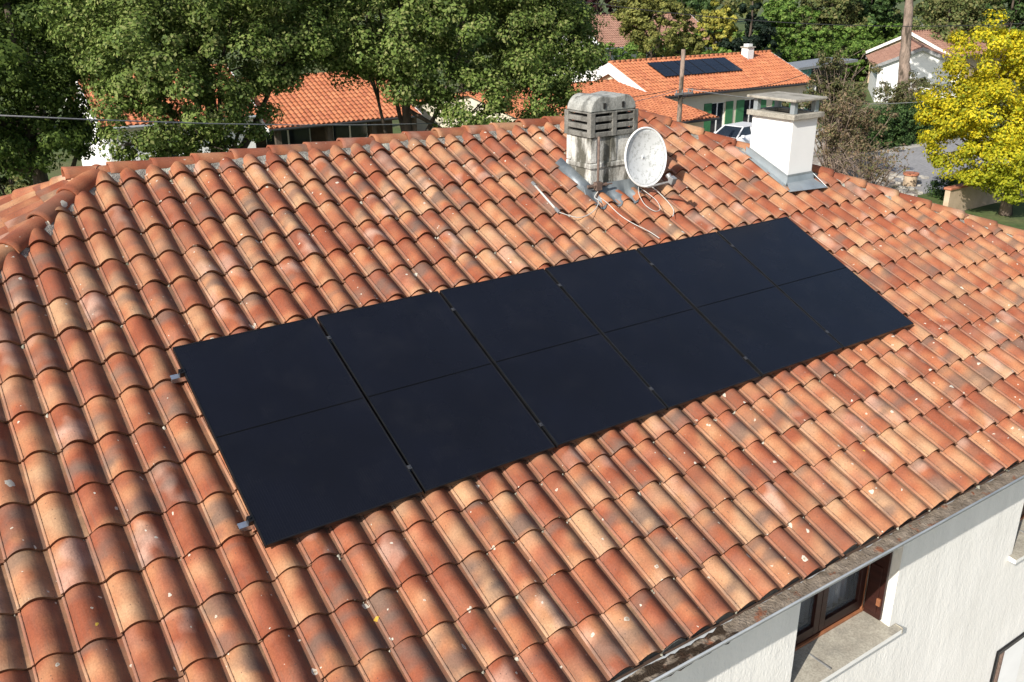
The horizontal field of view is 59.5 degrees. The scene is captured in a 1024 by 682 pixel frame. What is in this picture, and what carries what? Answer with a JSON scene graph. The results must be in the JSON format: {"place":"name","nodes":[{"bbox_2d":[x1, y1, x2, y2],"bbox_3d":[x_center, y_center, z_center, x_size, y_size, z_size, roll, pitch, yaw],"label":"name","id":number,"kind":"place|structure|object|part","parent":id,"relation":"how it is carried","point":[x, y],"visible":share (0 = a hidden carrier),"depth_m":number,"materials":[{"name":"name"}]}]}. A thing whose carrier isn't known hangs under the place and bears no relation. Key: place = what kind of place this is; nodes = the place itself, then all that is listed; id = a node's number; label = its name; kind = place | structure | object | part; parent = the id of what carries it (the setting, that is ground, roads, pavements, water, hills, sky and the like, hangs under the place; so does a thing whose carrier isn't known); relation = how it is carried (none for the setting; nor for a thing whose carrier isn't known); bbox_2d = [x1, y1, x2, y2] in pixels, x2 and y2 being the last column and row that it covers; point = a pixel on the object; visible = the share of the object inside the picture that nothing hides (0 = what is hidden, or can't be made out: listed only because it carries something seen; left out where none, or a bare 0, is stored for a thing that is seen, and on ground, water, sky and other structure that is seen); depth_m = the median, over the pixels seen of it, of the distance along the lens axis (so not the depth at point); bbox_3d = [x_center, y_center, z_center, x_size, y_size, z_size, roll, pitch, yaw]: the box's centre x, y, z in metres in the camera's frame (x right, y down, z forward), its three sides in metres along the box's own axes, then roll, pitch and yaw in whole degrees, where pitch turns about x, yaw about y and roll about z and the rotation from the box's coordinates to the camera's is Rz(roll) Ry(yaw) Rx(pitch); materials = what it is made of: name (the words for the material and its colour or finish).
{"place":"outdoors","nodes":[
{"label":"outdoors","id":0,"kind":"place"},
{"bbox_2d":[69,64,262,165],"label":"white walled house","id":1,"kind":"structure","parent":0,"point":[102,160],"depth_m":40.18,"materials":[{"name":"white paint"}]},
{"bbox_2d":[236,71,422,147],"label":"red roof house","id":2,"kind":"structure","parent":0,"point":[317,99],"depth_m":45.15,"materials":[{"name":"orange tile"}]},
{"bbox_2d":[266,128,310,144],"bbox_3d":[-11.369,-9.779,45.733,2.400,2.200,0.050,-15,26,-31],"label":"window","id":3,"kind":"structure","parent":2,"relation":"in","point":[298,136],"depth_m":45.65,"materials":[{"name":"black glass"}]},
{"bbox_2d":[333,123,367,140],"bbox_3d":[-8.557,-10.507,47.500,2.000,2.200,0.050,-15,26,-31],"label":"window","id":4,"kind":"structure","parent":2,"relation":"in","point":[339,131],"depth_m":47.27,"materials":[{"name":"black glass"}]},
{"bbox_2d":[0,0,1023,229],"bbox_3d":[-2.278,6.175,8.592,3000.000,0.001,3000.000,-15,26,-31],"label":"ground","id":5,"kind":"structure","parent":0,"point":[1014,220],"depth_m":53.29,"materials":[{"name":"green plant"}]},
{"bbox_2d":[0,152,33,195],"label":"garden shrub","id":6,"kind":"object","parent":5,"relation":"on","point":[5,182],"visible":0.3,"depth_m":28.20,"materials":[{"name":"green plant"}]},
{"bbox_2d":[0,0,122,140],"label":"backdrop tree","id":7,"kind":"object","parent":5,"relation":"on","point":[1,11],"depth_m":53.38,"materials":[{"name":"green plant"}]},
{"bbox_2d":[0,0,152,184],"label":"oak tree","id":8,"kind":"object","parent":5,"relation":"on","point":[21,86],"visible":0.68,"depth_m":23.03,"materials":[{"name":"green plant"}]},
{"bbox_2d":[31,0,352,160],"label":"oak tree","id":9,"kind":"object","parent":5,"relation":"on","point":[198,38],"visible":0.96,"depth_m":20.62,"materials":[{"name":"green plant"}]},
{"bbox_2d":[127,4,274,51],"bbox_3d":[-19.742,-19.269,56.013,10.532,12.633,10.659,-15,26,-31],"label":"backdrop tree","id":10,"kind":"object","parent":5,"relation":"on","point":[221,46],"visible":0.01,"depth_m":54.94,"materials":[{"name":"green plant"}]},
{"bbox_2d":[267,14,325,64],"bbox_3d":[-15.774,-21.470,60.696,10.140,13.169,12.027,-15,26,-31],"label":"backdrop tree","id":11,"kind":"object","parent":5,"relation":"on","point":[287,24],"depth_m":58.38,"materials":[{"name":"green plant"}]},
{"bbox_2d":[272,1,430,40],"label":"backdrop tree","id":12,"kind":"object","parent":5,"relation":"on","point":[385,18],"visible":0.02,"depth_m":55.10,"materials":[{"name":"green plant"}]},
{"bbox_2d":[297,0,609,133],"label":"oak tree","id":13,"kind":"object","parent":5,"relation":"on","point":[532,67],"visible":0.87,"depth_m":23.81,"materials":[{"name":"green plant"}]},
{"bbox_2d":[387,5,519,92],"bbox_3d":[-3.237,-22.718,63.273,11.513,13.399,9.967,7,23,18],"label":"backdrop tree","id":14,"kind":"object","parent":5,"relation":"on","point":[477,43],"visible":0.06,"depth_m":62.65,"materials":[{"name":"green plant"}]},
{"bbox_2d":[0,91,1023,681],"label":"house","id":15,"kind":"structure","parent":5,"relation":"on","point":[852,513],"depth_m":6.65,"materials":[{"name":"tile"}]},
{"bbox_2d":[172,317,422,548],"bbox_3d":[-1.456,0.514,5.950,1.038,0.034,1.755,-15,49,-31],"label":"solar panel","id":16,"kind":"object","parent":15,"relation":"on","point":[304,443],"visible":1,"depth_m":5.87,"materials":[{"name":"black glass"}]},
{"bbox_2d":[317,291,554,493],"bbox_3d":[-0.582,0.290,6.503,1.038,0.034,1.755,-15,50,-31],"label":"solar panel","id":17,"kind":"object","parent":15,"relation":"on","point":[448,407],"visible":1,"depth_m":6.42,"materials":[{"name":"black glass"}]},
{"bbox_2d":[170,244,734,382],"bbox_3d":[0.368,-0.410,7.666,6.405,0.144,0.156,-15,50,-31],"label":"mounting rail","id":18,"kind":"object","parent":15,"relation":"attached to","point":[178,377],"visible":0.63,"depth_m":6.02,"materials":[{"name":"metal"}]},
{"bbox_2d":[237,330,828,530],"bbox_3d":[1.040,0.438,6.946,6.405,0.144,0.156,-15,50,-31],"label":"mounting rail","id":19,"kind":"object","parent":15,"relation":"attached to","point":[247,524],"visible":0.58,"depth_m":5.30,"materials":[{"name":"metal"}]},
{"bbox_2d":[531,181,560,213],"bbox_3d":[0.327,-1.401,8.730,0.039,0.242,0.490,-13,25,-29],"label":"loose antenna rod","id":20,"kind":"object","parent":15,"relation":"on","point":[556,209],"visible":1,"depth_m":8.72,"materials":[{"name":"silver metal"}]},
{"bbox_2d":[439,268,666,447],"bbox_3d":[0.294,0.061,7.051,1.038,0.034,1.755,-15,50,-31],"label":"solar panel","id":21,"kind":"object","parent":15,"relation":"on","point":[567,372],"visible":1,"depth_m":6.97,"materials":[{"name":"black glass"}]},
{"bbox_2d":[559,191,598,217],"bbox_3d":[0.719,-1.323,8.750,0.171,0.157,0.640,16,27,36],"label":"cable","id":22,"kind":"object","parent":15,"relation":"on","point":[588,214],"visible":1,"depth_m":8.69,"materials":[{"name":"white plastic"}]},
{"bbox_2d":[587,136,611,197],"bbox_3d":[0.873,-1.702,8.951,0.300,0.680,0.062,-15,26,-31],"label":"antenna mast","id":23,"kind":"object","parent":15,"relation":"on","point":[597,185],"visible":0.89,"depth_m":8.95,"materials":[{"name":"metal"}]},
{"bbox_2d":[601,198,659,238],"bbox_3d":[1.122,-1.210,8.812,0.744,0.305,0.104,18,28,39],"label":"cable","id":24,"kind":"object","parent":15,"relation":"on","point":[626,219],"visible":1,"depth_m":8.76,"materials":[{"name":"white plastic"}]},
{"bbox_2d":[638,186,660,211],"bbox_3d":[1.376,-1.454,9.119,0.189,0.200,0.371,-15,26,-31],"label":"cable","id":25,"kind":"object","parent":15,"relation":"on","point":[651,196],"visible":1,"depth_m":9.11,"materials":[{"name":"white plastic"}]},
{"bbox_2d":[624,127,676,187],"bbox_3d":[1.477,-1.839,9.088,0.625,0.632,0.518,13,25,31],"label":"satellite dish","id":26,"kind":"object","parent":15,"relation":"on","point":[645,157],"visible":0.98,"depth_m":9.17,"materials":[{"name":"paint"}]},
{"bbox_2d":[545,249,760,410],"bbox_3d":[1.169,-0.163,7.603,1.038,0.034,1.755,-15,50,-31],"label":"solar panel","id":27,"kind":"object","parent":15,"relation":"on","point":[670,344],"visible":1,"depth_m":7.53,"materials":[{"name":"black glass"}]},
{"bbox_2d":[652,187,673,215],"bbox_3d":[1.547,-1.447,9.150,0.119,0.261,0.424,-15,26,-31],"label":"cable","id":28,"kind":"object","parent":15,"relation":"on","point":[665,199],"visible":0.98,"depth_m":9.20,"materials":[{"name":"white plastic"}]},
{"bbox_2d":[637,232,842,376],"bbox_3d":[2.045,-0.393,8.150,1.038,0.035,1.755,-15,49,-31],"label":"solar panel","id":29,"kind":"object","parent":15,"relation":"on","point":[739,303],"visible":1,"depth_m":8.08,"materials":[{"name":"black glass"}]},
{"bbox_2d":[717,217,913,349],"bbox_3d":[2.920,-0.618,8.702,1.038,0.034,1.755,-15,50,-31],"label":"solar panel","id":30,"kind":"object","parent":15,"relation":"on","point":[843,305],"visible":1,"depth_m":8.64,"materials":[{"name":"black glass"}]},
{"bbox_2d":[790,552,902,681],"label":"window","id":31,"kind":"structure","parent":15,"relation":"in","point":[835,630],"depth_m":7.37,"materials":[{"name":"brown wood"}]},
{"bbox_2d":[1008,504,1023,563],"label":"window","id":32,"kind":"structure","parent":15,"relation":"in","point":[1017,555],"depth_m":8.67,"materials":[{"name":"white stone"}]},
{"bbox_2d":[1,0,1022,45],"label":"woodland","id":33,"kind":"object","parent":5,"relation":"on","point":[735,11],"visible":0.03,"depth_m":146.02,"materials":[{"name":"green plant"}]},
{"bbox_2d":[413,79,719,130],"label":"garage wing","id":34,"kind":"structure","parent":5,"relation":"on","point":[662,105],"depth_m":47.76,"materials":[{"name":"orange tile"}]},
{"bbox_2d":[577,0,619,14],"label":"plum tree","id":35,"kind":"object","parent":5,"relation":"on","point":[600,9],"visible":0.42,"depth_m":107.29,"materials":[{"name":"green plant"}]},
{"bbox_2d":[591,42,638,70],"bbox_3d":[7.241,-18.454,63.272,5.695,5.272,4.652,-15,26,-31],"label":"garden shrub","id":36,"kind":"object","parent":5,"relation":"on","point":[631,48],"visible":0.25,"depth_m":62.09,"materials":[{"name":"green plant"}]},
{"bbox_2d":[305,18,988,68],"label":"distant shrubbery","id":37,"kind":"object","parent":5,"relation":"on","point":[481,56],"visible":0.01,"depth_m":105.70,"materials":[{"name":"green plant"}]},
{"bbox_2d":[608,0,689,58],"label":"weeping tree","id":38,"kind":"object","parent":5,"relation":"on","point":[642,21],"visible":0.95,"depth_m":66.65,"materials":[{"name":"green plant"}]},
{"bbox_2d":[675,49,692,121],"bbox_3d":[8.312,-11.214,44.030,1.200,5.981,0.315,-15,26,-31],"label":"utility pole","id":39,"kind":"object","parent":5,"relation":"on","point":[680,93],"visible":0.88,"depth_m":43.46,"materials":[{"name":"brown wood"}]},
{"bbox_2d":[0,89,681,125],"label":"overhead wire","id":40,"kind":"object","parent":39,"relation":"attached to","point":[228,123],"visible":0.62,"depth_m":17.67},
{"bbox_2d":[504,88,676,99],"bbox_3d":[3.245,-11.320,40.923,10.638,0.779,0.030,-11,24,-25],"label":"overhead wire","id":41,"kind":"object","parent":39,"relation":"attached to","point":[635,96],"visible":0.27,"depth_m":42.63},
{"bbox_2d":[688,68,818,89],"bbox_3d":[13.668,-14.267,49.178,0.038,0.580,15.447,17,28,38],"label":"overhead wire","id":42,"kind":"object","parent":39,"relation":"attached to","point":[754,87],"visible":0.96,"depth_m":48.81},
{"bbox_2d":[686,88,1011,103],"bbox_3d":[19.900,-13.274,47.596,24.324,1.358,0.030,-8,23,-18],"label":"overhead wire","id":43,"kind":"object","parent":39,"relation":"attached to","point":[774,100],"visible":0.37,"depth_m":44.86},
{"bbox_2d":[663,8,704,56],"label":"weeping tree","id":44,"kind":"object","parent":5,"relation":"on","point":[695,42],"visible":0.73,"depth_m":68.35,"materials":[{"name":"green plant"}]},
{"bbox_2d":[663,0,719,16],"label":"round tree","id":45,"kind":"object","parent":5,"relation":"on","point":[698,6],"visible":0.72,"depth_m":121.47,"materials":[{"name":"green plant"}]},
{"bbox_2d":[696,0,738,50],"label":"pale yellow tree","id":46,"kind":"object","parent":5,"relation":"on","point":[720,23],"visible":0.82,"depth_m":78.25,"materials":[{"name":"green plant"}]},
{"bbox_2d":[716,0,782,57],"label":"conifer","id":47,"kind":"object","parent":5,"relation":"on","point":[761,39],"visible":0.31,"depth_m":76.51,"materials":[{"name":"green plant"}]},
{"bbox_2d":[647,37,896,82],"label":"clipped hedge","id":48,"kind":"object","parent":5,"relation":"on","point":[861,46],"visible":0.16,"depth_m":83.57,"materials":[{"name":"green plant"}]},
{"bbox_2d":[627,20,932,60],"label":"clipped hedge","id":49,"kind":"object","parent":5,"relation":"on","point":[823,32],"visible":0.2,"depth_m":89.18,"materials":[{"name":"green plant"}]},
{"bbox_2d":[759,0,821,48],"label":"round tree","id":50,"kind":"object","parent":5,"relation":"on","point":[779,11],"visible":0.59,"depth_m":87.91,"materials":[{"name":"green plant"}]},
{"bbox_2d":[789,57,857,109],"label":"garden shed","id":51,"kind":"structure","parent":5,"relation":"on","point":[804,66],"depth_m":65.89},
{"bbox_2d":[783,0,869,45],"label":"round tree","id":52,"kind":"object","parent":5,"relation":"on","point":[850,10],"visible":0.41,"depth_m":92.74,"materials":[{"name":"green plant"}]},
{"bbox_2d":[812,153,918,196],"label":"verge","id":53,"kind":"structure","parent":5,"relation":"on","point":[892,184],"depth_m":42.43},
{"bbox_2d":[782,47,882,167],"bbox_3d":[15.672,-11.423,44.295,4.323,6.080,4.409,-15,26,-31],"label":"withered shrub","id":54,"kind":"object","parent":53,"relation":"on","point":[832,87],"visible":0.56,"depth_m":43.64,"materials":[{"name":"brown plant"}]},
{"bbox_2d":[815,90,900,173],"bbox_3d":[15.465,-9.519,42.090,3.952,4.174,4.040,-15,26,-31],"label":"withered shrub","id":55,"kind":"object","parent":53,"relation":"on","point":[844,111],"visible":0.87,"depth_m":41.33,"materials":[{"name":"brown plant"}]},
{"bbox_2d":[815,136,913,186],"bbox_3d":[15.130,-7.637,39.163,4.281,2.859,4.588,9,24,23],"label":"bare bush","id":56,"kind":"object","parent":53,"relation":"on","point":[870,169],"visible":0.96,"depth_m":38.84,"materials":[{"name":"brown plant"}]},
{"bbox_2d":[815,162,928,195],"bbox_3d":[17.346,-7.279,41.872,6.428,0.164,11.762,-5,22,-10],"label":"rubble","id":57,"kind":"object","parent":53,"relation":"on","point":[903,189],"visible":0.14,"depth_m":42.57,"materials":[{"name":"concrete"}]},
{"bbox_2d":[846,0,904,40],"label":"round tree","id":58,"kind":"object","parent":5,"relation":"on","point":[881,11],"visible":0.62,"depth_m":94.02,"materials":[{"name":"green plant"}]},
{"bbox_2d":[850,99,951,151],"bbox_3d":[22.883,-12.635,52.409,9.455,2.951,2.028,-15,26,-31],"label":"clipped hedge","id":59,"kind":"object","parent":5,"relation":"on","point":[904,129],"visible":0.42,"depth_m":51.46,"materials":[{"name":"green plant"}]},
{"bbox_2d":[897,0,913,115],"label":"pine tree","id":60,"kind":"object","parent":5,"relation":"on","point":[904,68],"visible":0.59,"depth_m":56.21,"materials":[{"name":"brown plant"}]},
{"bbox_2d":[868,69,952,109],"bbox_3d":[24.118,-14.426,54.459,3.603,4.024,4.103,-4,22,-8],"label":"withered shrub","id":61,"kind":"object","parent":5,"relation":"on","point":[902,92],"visible":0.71,"depth_m":54.12,"materials":[{"name":"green plant"}]},
{"bbox_2d":[864,25,1012,82],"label":"brown roof house","id":62,"kind":"structure","parent":5,"relation":"on","point":[925,38],"depth_m":80.29,"materials":[{"name":"red tile"}]},
{"bbox_2d":[924,174,962,199],"bbox_3d":[22.919,-7.621,41.675,10.668,1.546,2.236,-15,26,-31],"label":"clipped hedge","id":63,"kind":"object","parent":5,"relation":"on","point":[939,190],"visible":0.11,"depth_m":39.47,"materials":[{"name":"green plant"}]},
{"bbox_2d":[912,0,1006,43],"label":"pine tree","id":64,"kind":"object","parent":5,"relation":"on","point":[945,15],"visible":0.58,"depth_m":82.20,"materials":[{"name":"green plant"}]},
{"bbox_2d":[911,9,1023,215],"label":"autumn tree","id":65,"kind":"object","parent":5,"relation":"on","point":[986,88],"visible":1,"depth_m":34.97,"materials":[{"name":"yellow plant"}]},
{"bbox_2d":[943,177,1023,210],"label":"garden wall","id":66,"kind":"structure","parent":5,"relation":"on","point":[961,196],"depth_m":37.12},
{"bbox_2d":[984,0,1023,30],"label":"round tree","id":67,"kind":"object","parent":5,"relation":"on","point":[1015,11],"visible":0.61,"depth_m":87.88,"materials":[{"name":"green plant"}]},
{"bbox_2d":[552,13,716,81],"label":"house","id":68,"kind":"structure","parent":0,"point":[610,32],"depth_m":86.19,"materials":[{"name":"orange tile"}]},
{"bbox_2d":[576,44,816,132],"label":"neighbour house","id":69,"kind":"structure","parent":0,"point":[762,67],"depth_m":54.09,"materials":[{"name":"orange tile"}]},
{"bbox_2d":[647,62,677,76],"bbox_3d":[8.900,-16.081,52.959,1.038,0.035,1.755,-15,48,-31],"label":"solar panel","id":70,"kind":"object","parent":69,"relation":"on","point":[662,69],"visible":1,"depth_m":52.92,"materials":[{"name":"glass"}]},
{"bbox_2d":[661,61,691,75],"bbox_3d":[9.810,-16.317,53.531,1.038,0.035,1.755,-15,48,-31],"label":"solar panel","id":71,"kind":"object","parent":69,"relation":"on","point":[673,66],"visible":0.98,"depth_m":53.52,"materials":[{"name":"glass"}]},
{"bbox_2d":[674,60,704,74],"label":"solar panel","id":72,"kind":"object","parent":69,"relation":"on","point":[691,68],"visible":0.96,"depth_m":54.01,"materials":[{"name":"glass"}]},
{"bbox_2d":[687,59,717,73],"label":"solar panel","id":73,"kind":"object","parent":69,"relation":"on","point":[701,65],"visible":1,"depth_m":54.62,"materials":[{"name":"glass"}]},
{"bbox_2d":[700,58,729,71],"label":"solar panel","id":74,"kind":"object","parent":69,"relation":"on","point":[714,64],"visible":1,"depth_m":55.20,"materials":[{"name":"glass"}]},
{"bbox_2d":[703,101,733,132],"bbox_3d":[12.340,-13.225,53.916,2.440,2.250,0.220,-15,26,-31],"label":"door","id":75,"kind":"structure","parent":69,"relation":"in","point":[717,109],"depth_m":53.93,"materials":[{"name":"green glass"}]},
{"bbox_2d":[713,57,741,70],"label":"solar panel","id":76,"kind":"object","parent":69,"relation":"on","point":[727,64],"visible":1,"depth_m":55.78,"materials":[{"name":"glass"}]},
{"bbox_2d":[735,99,766,122],"bbox_3d":[14.698,-13.835,55.397,2.640,2.250,0.220,-15,26,-31],"label":"window","id":77,"kind":"structure","parent":69,"relation":"in","point":[742,106],"depth_m":55.01,"materials":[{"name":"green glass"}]},
{"bbox_2d":[580,1,1023,26],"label":"overhead wire","id":78,"kind":"object","parent":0,"point":[792,22],"visible":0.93,"depth_m":47.05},
{"bbox_2d":[814,128,950,157],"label":"driveway","id":79,"kind":"structure","parent":0,"point":[912,145],"depth_m":51.69,"materials":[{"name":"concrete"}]},
{"bbox_2d":[714,122,751,143],"bbox_3d":[12.677,-11.466,50.642,4.000,1.470,2.020,-19,28,-38],"label":"parked car","id":80,"kind":"object","parent":79,"relation":"on","point":[740,131],"visible":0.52,"depth_m":50.03,"materials":[{"name":"white paint"}]},
{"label":"windows","id":81,"kind":"part","parent":80,"relation":"part of","materials":[{"name":"black glass"}]},
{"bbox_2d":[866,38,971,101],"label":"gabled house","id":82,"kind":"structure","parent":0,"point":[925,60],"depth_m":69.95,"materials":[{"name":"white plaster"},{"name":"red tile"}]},
{"bbox_2d":[862,136,1008,193],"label":"street","id":83,"kind":"structure","parent":0,"point":[918,162],"depth_m":47.05,"materials":[{"name":"grey asphalt"}]},
{"bbox_2d":[903,171,918,186],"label":"gate pillar","id":84,"kind":"structure","parent":83,"relation":"on","point":[910,178],"depth_m":41.63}
]}

